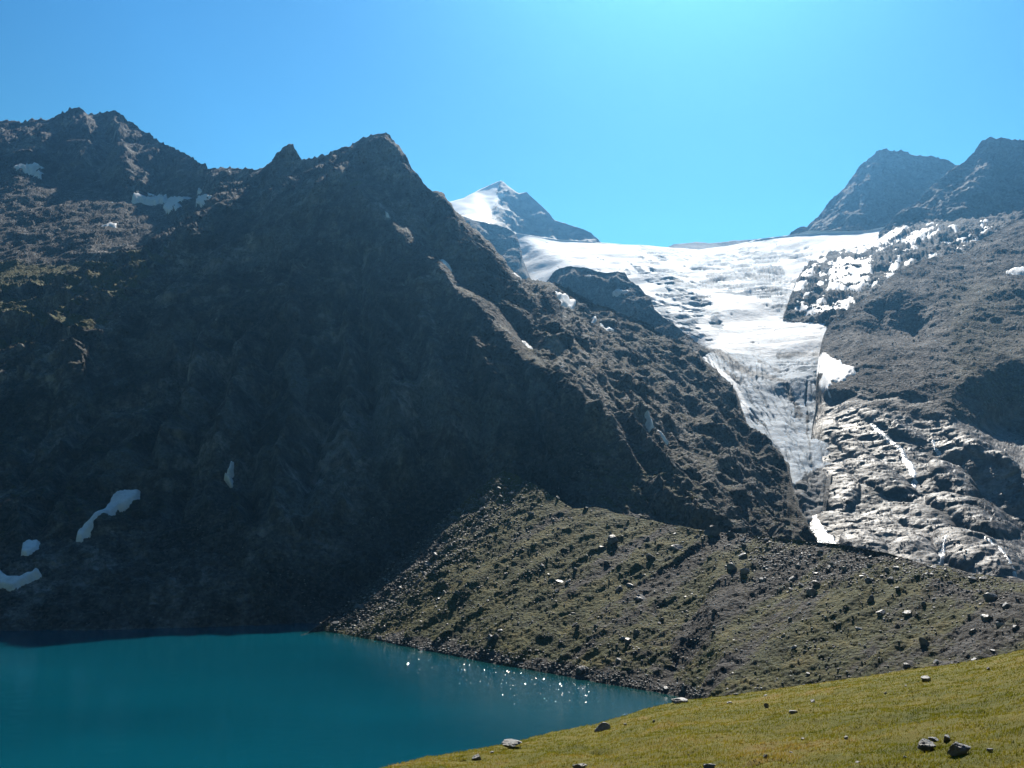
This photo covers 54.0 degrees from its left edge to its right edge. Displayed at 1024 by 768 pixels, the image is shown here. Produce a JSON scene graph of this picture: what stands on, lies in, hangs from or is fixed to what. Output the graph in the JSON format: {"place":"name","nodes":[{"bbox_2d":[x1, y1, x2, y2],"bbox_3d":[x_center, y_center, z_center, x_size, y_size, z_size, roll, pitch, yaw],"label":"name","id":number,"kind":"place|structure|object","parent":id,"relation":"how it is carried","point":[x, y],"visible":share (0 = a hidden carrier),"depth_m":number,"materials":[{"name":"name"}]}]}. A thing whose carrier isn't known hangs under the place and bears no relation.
{"place":"outdoors","nodes":[
{"label":"outdoors","id":0,"kind":"place"},
{"bbox_2d":[0,623,679,767],"bbox_3d":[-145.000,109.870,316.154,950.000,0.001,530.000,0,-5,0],"label":"lake","id":1,"kind":"structure","parent":0,"point":[276,696],"depth_m":362.79,"materials":[{"name":"teal liquid"}]},
{"bbox_2d":[371,644,585,719],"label":"water ripples","id":2,"kind":"object","parent":1,"relation":"on","point":[484,675],"visible":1,"depth_m":405.44,"materials":[{"name":"white liquid"}]},
{"bbox_2d":[0,107,817,630],"bbox_3d":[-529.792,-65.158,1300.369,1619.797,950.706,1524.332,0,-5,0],"label":"mountain","id":3,"kind":"structure","parent":0,"point":[292,333],"depth_m":763.52,"materials":[{"name":"grey stone"}]},
{"bbox_2d":[0,568,41,590],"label":"snow patch","id":4,"kind":"object","parent":3,"relation":"on","point":[9,583],"visible":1,"depth_m":564.05,"materials":[{"name":"white snow"}]},
{"bbox_2d":[14,162,42,174],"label":"snow patch","id":5,"kind":"object","parent":3,"relation":"on","point":[30,169],"visible":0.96,"depth_m":1541.02,"materials":[{"name":"white snow"}]},
{"bbox_2d":[21,539,39,555],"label":"snow patch","id":6,"kind":"object","parent":3,"relation":"on","point":[29,547],"visible":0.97,"depth_m":596.76,"materials":[{"name":"white snow"}]},
{"bbox_2d":[33,170,43,178],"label":"snow patch","id":7,"kind":"object","parent":3,"relation":"on","point":[38,173],"visible":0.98,"depth_m":1528.33,"materials":[{"name":"white snow"}]},
{"bbox_2d":[76,489,140,541],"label":"snow patch","id":8,"kind":"object","parent":3,"relation":"on","point":[121,500],"visible":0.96,"depth_m":645.36,"materials":[{"name":"white snow"}]},
{"bbox_2d":[101,222,116,227],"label":"snow patch","id":9,"kind":"object","parent":3,"relation":"on","point":[111,224],"visible":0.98,"depth_m":1260.06,"materials":[{"name":"white snow"}]},
{"bbox_2d":[131,193,167,205],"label":"snow patch","id":10,"kind":"object","parent":3,"relation":"on","point":[155,200],"visible":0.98,"depth_m":1391.84,"materials":[{"name":"white snow"}]},
{"bbox_2d":[163,196,190,213],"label":"snow patch","id":11,"kind":"object","parent":3,"relation":"on","point":[170,203],"visible":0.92,"depth_m":1328.58,"materials":[{"name":"white snow"}]},
{"bbox_2d":[196,194,210,207],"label":"snow patch","id":12,"kind":"object","parent":3,"relation":"on","point":[200,200],"visible":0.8,"depth_m":1182.76,"materials":[{"name":"white snow"}]},
{"bbox_2d":[224,473,233,487],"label":"snow patch","id":13,"kind":"object","parent":3,"relation":"on","point":[228,480],"visible":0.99,"depth_m":661.68,"materials":[{"name":"white snow"}]},
{"bbox_2d":[227,461,233,477],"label":"snow patch","id":14,"kind":"object","parent":3,"relation":"on","point":[230,471],"visible":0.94,"depth_m":669.23,"materials":[{"name":"white snow"}]},
{"bbox_2d":[0,188,793,629],"bbox_3d":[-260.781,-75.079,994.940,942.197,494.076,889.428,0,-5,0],"label":"mountain rubble","id":15,"kind":"object","parent":3,"relation":"on","point":[280,502],"visible":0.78,"depth_m":662.42,"materials":[{"name":"grey stone"}]},
{"bbox_2d":[440,259,451,270],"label":"snow patch","id":16,"kind":"object","parent":3,"relation":"on","point":[445,263],"visible":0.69,"depth_m":869.39,"materials":[{"name":"white snow"}]},
{"bbox_2d":[522,341,532,348],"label":"snow patch","id":17,"kind":"object","parent":3,"relation":"on","point":[527,344],"visible":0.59,"depth_m":787.48,"materials":[{"name":"white snow"}]},
{"bbox_2d":[555,291,575,308],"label":"snow patch","id":18,"kind":"object","parent":3,"relation":"on","point":[565,300],"visible":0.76,"depth_m":1023.71,"materials":[{"name":"white snow"}]},
{"bbox_2d":[600,323,614,330],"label":"snow patch","id":19,"kind":"object","parent":3,"relation":"on","point":[608,328],"visible":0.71,"depth_m":1004.32,"materials":[{"name":"white snow"}]},
{"bbox_2d":[644,410,653,431],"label":"snow patch","id":20,"kind":"object","parent":3,"relation":"on","point":[649,425],"visible":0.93,"depth_m":706.84,"materials":[{"name":"white snow"}]},
{"bbox_2d":[658,430,668,444],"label":"snow patch","id":21,"kind":"object","parent":3,"relation":"on","point":[666,441],"visible":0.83,"depth_m":695.43,"materials":[{"name":"white snow"}]},
{"bbox_2d":[462,216,529,278],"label":"rock shoulder","id":22,"kind":"object","parent":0,"point":[504,241],"visible":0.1,"depth_m":2325.82},
{"bbox_2d":[0,0,1023,246],"label":"sky","id":23,"kind":"structure","parent":0,"point":[660,123],"materials":[{"name":"blue"}]},
{"bbox_2d":[450,181,600,242],"bbox_3d":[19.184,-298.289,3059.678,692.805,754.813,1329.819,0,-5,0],"label":"snow peak","id":24,"kind":"structure","parent":0,"point":[501,203],"depth_m":3058.89,"materials":[{"name":"white snow"}]},
{"bbox_2d":[546,266,710,356],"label":"rock island","id":25,"kind":"object","parent":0,"point":[599,288],"visible":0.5,"depth_m":1531.21,"materials":[{"name":"grey stone"}]},
{"bbox_2d":[612,289,628,296],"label":"snow patch","id":26,"kind":"object","parent":25,"relation":"on","point":[616,292],"visible":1,"depth_m":1529.37,"materials":[{"name":"white snow"}]},
{"bbox_2d":[303,471,1023,699],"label":"moraine","id":27,"kind":"structure","parent":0,"point":[634,565],"depth_m":434.63,"materials":[{"name":"grey gravel"}]},
{"bbox_2d":[576,666,584,673],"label":"boulder","id":28,"kind":"object","parent":27,"relation":"on","point":[580,669],"visible":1,"depth_m":404.26,"materials":[{"name":"grey stone"}]},
{"bbox_2d":[608,534,618,543],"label":"boulder","id":29,"kind":"object","parent":27,"relation":"on","point":[612,539],"visible":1,"depth_m":518.88,"materials":[{"name":"grey stone"}]},
{"bbox_2d":[615,585,622,591],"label":"boulder","id":30,"kind":"object","parent":27,"relation":"on","point":[619,588],"visible":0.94,"depth_m":469.04,"materials":[{"name":"grey stone"}]},
{"bbox_2d":[635,594,644,601],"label":"boulder","id":31,"kind":"object","parent":27,"relation":"on","point":[639,597],"visible":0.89,"depth_m":452.97,"materials":[{"name":"grey stone"}]},
{"bbox_2d":[646,554,655,558],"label":"boulder","id":32,"kind":"object","parent":27,"relation":"on","point":[649,556],"visible":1,"depth_m":493.76,"materials":[{"name":"grey stone"}]},
{"bbox_2d":[315,475,1023,696],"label":"moraine rubble","id":33,"kind":"object","parent":27,"relation":"on","point":[631,680],"visible":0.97,"depth_m":454.06,"materials":[{"name":"grey stone"}]},
{"bbox_2d":[671,544,682,550],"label":"boulder","id":34,"kind":"object","parent":27,"relation":"on","point":[676,547],"visible":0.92,"depth_m":499.97,"materials":[{"name":"grey stone"}]},
{"bbox_2d":[704,525,720,535],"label":"boulder","id":35,"kind":"object","parent":27,"relation":"on","point":[712,530],"visible":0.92,"depth_m":503.71,"materials":[{"name":"grey stone"}]},
{"bbox_2d":[727,531,735,537],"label":"boulder","id":36,"kind":"object","parent":27,"relation":"on","point":[730,534],"visible":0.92,"depth_m":494.42,"materials":[{"name":"grey stone"}]},
{"bbox_2d":[727,562,736,569],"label":"boulder","id":37,"kind":"object","parent":27,"relation":"on","point":[731,566],"visible":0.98,"depth_m":447.93,"materials":[{"name":"grey stone"}]},
{"bbox_2d":[738,553,747,558],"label":"boulder","id":38,"kind":"object","parent":27,"relation":"on","point":[742,555],"visible":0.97,"depth_m":463.28,"materials":[{"name":"grey stone"}]},
{"bbox_2d":[740,568,749,573],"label":"boulder","id":39,"kind":"object","parent":27,"relation":"on","point":[744,570],"visible":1,"depth_m":442.33,"materials":[{"name":"grey stone"}]},
{"bbox_2d":[806,588,817,595],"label":"boulder","id":40,"kind":"object","parent":27,"relation":"on","point":[811,592],"visible":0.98,"depth_m":394.21,"materials":[{"name":"grey stone"}]},
{"bbox_2d":[812,580,820,584],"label":"boulder","id":41,"kind":"object","parent":27,"relation":"on","point":[814,582],"visible":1,"depth_m":401.77,"materials":[{"name":"grey stone"}]},
{"bbox_2d":[867,594,873,601],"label":"boulder","id":42,"kind":"object","parent":27,"relation":"on","point":[871,598],"visible":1,"depth_m":366.00,"materials":[{"name":"grey stone"}]},
{"bbox_2d":[876,610,885,615],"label":"boulder","id":43,"kind":"object","parent":27,"relation":"on","point":[881,612],"visible":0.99,"depth_m":353.55,"materials":[{"name":"grey stone"}]},
{"bbox_2d":[903,663,909,667],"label":"boulder","id":44,"kind":"object","parent":27,"relation":"on","point":[906,665],"visible":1,"depth_m":311.36,"materials":[{"name":"grey stone"}]},
{"bbox_2d":[902,610,911,615],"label":"boulder","id":45,"kind":"object","parent":27,"relation":"on","point":[907,612],"visible":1,"depth_m":348.44,"materials":[{"name":"grey stone"}]},
{"bbox_2d":[919,637,929,644],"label":"boulder","id":46,"kind":"object","parent":27,"relation":"on","point":[923,641],"visible":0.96,"depth_m":321.80,"materials":[{"name":"grey stone"}]},
{"bbox_2d":[968,628,977,633],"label":"boulder","id":47,"kind":"object","parent":27,"relation":"on","point":[974,630],"visible":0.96,"depth_m":317.99,"materials":[{"name":"grey stone"}]},
{"bbox_2d":[980,614,992,620],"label":"boulder","id":48,"kind":"object","parent":27,"relation":"on","point":[984,617],"visible":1,"depth_m":324.14,"materials":[{"name":"grey stone"}]},
{"bbox_2d":[983,592,997,600],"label":"boulder","id":49,"kind":"object","parent":27,"relation":"on","point":[988,596],"visible":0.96,"depth_m":340.28,"materials":[{"name":"grey stone"}]},
{"bbox_2d":[995,622,1004,626],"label":"boulder","id":50,"kind":"object","parent":27,"relation":"on","point":[998,624],"visible":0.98,"depth_m":315.02,"materials":[{"name":"grey stone"}]},
{"bbox_2d":[1002,602,1011,608],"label":"boulder","id":51,"kind":"object","parent":27,"relation":"on","point":[1005,605],"visible":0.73,"depth_m":328.89,"materials":[{"name":"grey stone"}]},
{"bbox_2d":[516,227,883,523],"bbox_3d":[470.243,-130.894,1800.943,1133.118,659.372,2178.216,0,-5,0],"label":"glacier","id":52,"kind":"object","parent":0,"point":[725,305],"visible":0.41,"depth_m":1474.47,"materials":[{"name":"white ice"}]},
{"bbox_2d":[382,649,1023,767],"bbox_3d":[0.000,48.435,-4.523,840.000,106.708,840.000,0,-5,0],"label":"meadow","id":53,"kind":"structure","parent":0,"point":[914,736],"depth_m":18.85,"materials":[{"name":"green plant"}]},
{"bbox_2d":[472,754,481,759],"bbox_3d":[-0.735,7.696,20.674,0.223,0.167,0.156,2,-6,-25],"label":"meadow rock","id":54,"kind":"object","parent":53,"relation":"on","point":[476,757],"visible":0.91,"depth_m":20.63,"materials":[{"name":"grey stone"}]},
{"bbox_2d":[502,739,521,747],"bbox_3d":[0.000,9.099,25.402,0.545,0.213,0.436,-1,-5,12],"label":"meadow rock","id":55,"kind":"object","parent":53,"relation":"on","point":[509,743],"visible":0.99,"depth_m":25.32,"materials":[{"name":"grey stone"}]},
{"bbox_2d":[572,763,586,767],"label":"meadow rock","id":56,"kind":"object","parent":53,"relation":"on","point":[581,765],"visible":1,"depth_m":15.63,"materials":[{"name":"grey stone"}]},
{"bbox_2d":[594,722,610,731],"bbox_3d":[2.620,10.208,29.816,0.544,0.342,0.380,2,-6,-18],"label":"meadow rock","id":57,"kind":"object","parent":53,"relation":"on","point":[602,726],"visible":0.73,"depth_m":29.72,"materials":[{"name":"grey stone"}]},
{"bbox_2d":[671,697,687,703],"bbox_3d":[6.969,13.195,41.870,0.698,0.251,0.559,1,-5,-8],"label":"meadow rock","id":58,"kind":"object","parent":53,"relation":"on","point":[679,700],"visible":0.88,"depth_m":41.72,"materials":[{"name":"grey stone"}]},
{"bbox_2d":[703,763,714,767],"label":"meadow rock","id":59,"kind":"object","parent":53,"relation":"on","point":[710,765],"visible":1,"depth_m":13.14,"materials":[{"name":"grey stone"}]},
{"bbox_2d":[921,676,930,680],"bbox_3d":[12.400,8.850,30.142,0.245,0.198,0.284,-5,-7,43],"label":"meadow rock","id":60,"kind":"object","parent":53,"relation":"on","point":[926,678],"visible":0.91,"depth_m":30.08,"materials":[{"name":"grey stone"}]},
{"bbox_2d":[917,738,935,751],"bbox_3d":[5.271,4.602,12.738,0.228,0.177,0.182,2,-6,-20],"label":"meadow rock","id":61,"kind":"object","parent":53,"relation":"on","point":[924,744],"visible":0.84,"depth_m":12.70,"materials":[{"name":"grey stone"}]},
{"bbox_2d":[928,737,938,740],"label":"meadow rock","id":62,"kind":"object","parent":53,"relation":"on","point":[933,738],"visible":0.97,"depth_m":13.50,"materials":[{"name":"grey stone"}]},
{"bbox_2d":[943,734,949,741],"bbox_3d":[5.800,4.726,13.406,0.085,0.100,0.112,-3,-6,32],"label":"meadow rock","id":63,"kind":"object","parent":53,"relation":"on","point":[947,737],"visible":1,"depth_m":13.38,"materials":[{"name":"grey stone"}]},
{"bbox_2d":[947,741,970,755],"bbox_3d":[5.227,4.278,11.757,0.265,0.183,0.199,-1,-6,15],"label":"meadow rock","id":64,"kind":"object","parent":53,"relation":"on","point":[955,748],"visible":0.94,"depth_m":11.71,"materials":[{"name":"grey stone"}]},
{"bbox_2d":[668,237,769,249],"bbox_3d":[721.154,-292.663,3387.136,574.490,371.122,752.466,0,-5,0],"label":"ridge","id":65,"kind":"structure","parent":0,"point":[697,245],"depth_m":3317.89,"materials":[{"name":"white snow"}]},
{"bbox_2d":[789,148,958,234],"bbox_3d":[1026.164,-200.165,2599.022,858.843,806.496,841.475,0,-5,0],"label":"dark summit","id":66,"kind":"structure","parent":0,"point":[883,187],"depth_m":2451.50,"materials":[{"name":"grey stone"}]},
{"bbox_2d":[783,208,1023,325],"bbox_3d":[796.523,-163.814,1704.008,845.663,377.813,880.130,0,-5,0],"label":"rocky bench","id":67,"kind":"object","parent":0,"point":[881,263],"visible":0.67,"depth_m":1669.42,"materials":[{"name":"grey stone"}]},
{"bbox_2d":[793,265,814,290],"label":"snow patch","id":68,"kind":"object","parent":67,"relation":"on","point":[800,284],"visible":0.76,"depth_m":1640.49,"materials":[{"name":"white snow"}]},
{"bbox_2d":[816,295,824,303],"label":"snow patch","id":69,"kind":"object","parent":67,"relation":"on","point":[819,300],"visible":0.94,"depth_m":1436.17,"materials":[{"name":"white snow"}]},
{"bbox_2d":[817,257,826,262],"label":"snow patch","id":70,"kind":"object","parent":67,"relation":"on","point":[823,259],"visible":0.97,"depth_m":1827.96,"materials":[{"name":"white snow"}]},
{"bbox_2d":[796,297,854,315],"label":"snow patch","id":71,"kind":"object","parent":67,"relation":"on","point":[814,310],"visible":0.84,"depth_m":1395.73,"materials":[{"name":"white snow"}]},
{"bbox_2d":[825,255,873,291],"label":"snow patch","id":72,"kind":"object","parent":67,"relation":"on","point":[855,272],"visible":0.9,"depth_m":1601.20,"materials":[{"name":"white snow"}]},
{"bbox_2d":[839,226,908,253],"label":"snow patch","id":73,"kind":"object","parent":67,"relation":"on","point":[885,237],"visible":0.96,"depth_m":1922.05,"materials":[{"name":"white snow"}]},
{"bbox_2d":[886,255,900,277],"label":"snow patch","id":74,"kind":"object","parent":67,"relation":"on","point":[895,265],"visible":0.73,"depth_m":1607.40,"materials":[{"name":"white snow"}]},
{"bbox_2d":[901,228,930,245],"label":"snow patch","id":75,"kind":"object","parent":67,"relation":"on","point":[915,236],"visible":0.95,"depth_m":1860.53,"materials":[{"name":"white snow"}]},
{"bbox_2d":[948,224,957,231],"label":"snow patch","id":76,"kind":"object","parent":67,"relation":"on","point":[954,227],"visible":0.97,"depth_m":1858.84,"materials":[{"name":"white snow"}]},
{"bbox_2d":[956,237,967,242],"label":"snow patch","id":77,"kind":"object","parent":67,"relation":"on","point":[961,238],"visible":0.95,"depth_m":1745.66,"materials":[{"name":"white snow"}]},
{"bbox_2d":[980,219,987,227],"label":"snow patch","id":78,"kind":"object","parent":67,"relation":"on","point":[983,223],"visible":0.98,"depth_m":1840.80,"materials":[{"name":"white snow"}]},
{"bbox_2d":[809,214,1023,579],"bbox_3d":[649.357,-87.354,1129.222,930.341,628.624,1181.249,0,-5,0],"label":"rock slabs","id":79,"kind":"object","parent":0,"point":[854,494],"visible":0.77,"depth_m":896.12,"materials":[{"name":"grey stone"}]},
{"bbox_2d":[809,514,836,543],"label":"snow patch","id":80,"kind":"object","parent":79,"relation":"on","point":[821,534],"visible":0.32,"depth_m":669.52,"materials":[{"name":"white snow"}]},
{"bbox_2d":[817,353,857,397],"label":"snow patch","id":81,"kind":"object","parent":79,"relation":"on","point":[832,369],"visible":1,"depth_m":1006.65,"materials":[{"name":"white snow"}]},
{"bbox_2d":[870,423,917,487],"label":"cascade","id":82,"kind":"object","parent":79,"relation":"on","point":[909,465],"visible":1,"depth_m":801.74,"materials":[{"name":"white liquid"}]},
{"bbox_2d":[816,239,1023,561],"bbox_3d":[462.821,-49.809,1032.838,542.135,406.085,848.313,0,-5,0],"label":"slope rubble","id":83,"kind":"object","parent":79,"relation":"on","point":[936,415],"visible":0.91,"depth_m":877.80,"materials":[{"name":"grey stone"}]},
{"bbox_2d":[931,439,941,455],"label":"water thread","id":84,"kind":"object","parent":79,"relation":"on","point":[938,453],"visible":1,"depth_m":813.17},
{"bbox_2d":[938,535,946,565],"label":"waterfall","id":85,"kind":"structure","parent":79,"relation":"on","point":[941,553],"depth_m":618.64,"materials":[{"name":"white liquid"}]},
{"bbox_2d":[969,530,1016,576],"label":"water thread","id":86,"kind":"object","parent":79,"relation":"on","point":[1009,559],"visible":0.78,"depth_m":595.36},
{"bbox_2d":[1006,266,1023,274],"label":"snow patch","id":87,"kind":"object","parent":79,"relation":"on","point":[1016,271],"visible":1,"depth_m":1294.52,"materials":[{"name":"white snow"}]},
{"bbox_2d":[878,137,1023,238],"bbox_3d":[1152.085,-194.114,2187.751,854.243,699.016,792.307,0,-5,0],"label":"dark peak","id":88,"kind":"structure","parent":0,"point":[985,179],"depth_m":2065.51,"materials":[{"name":"grey stone"}]}
]}

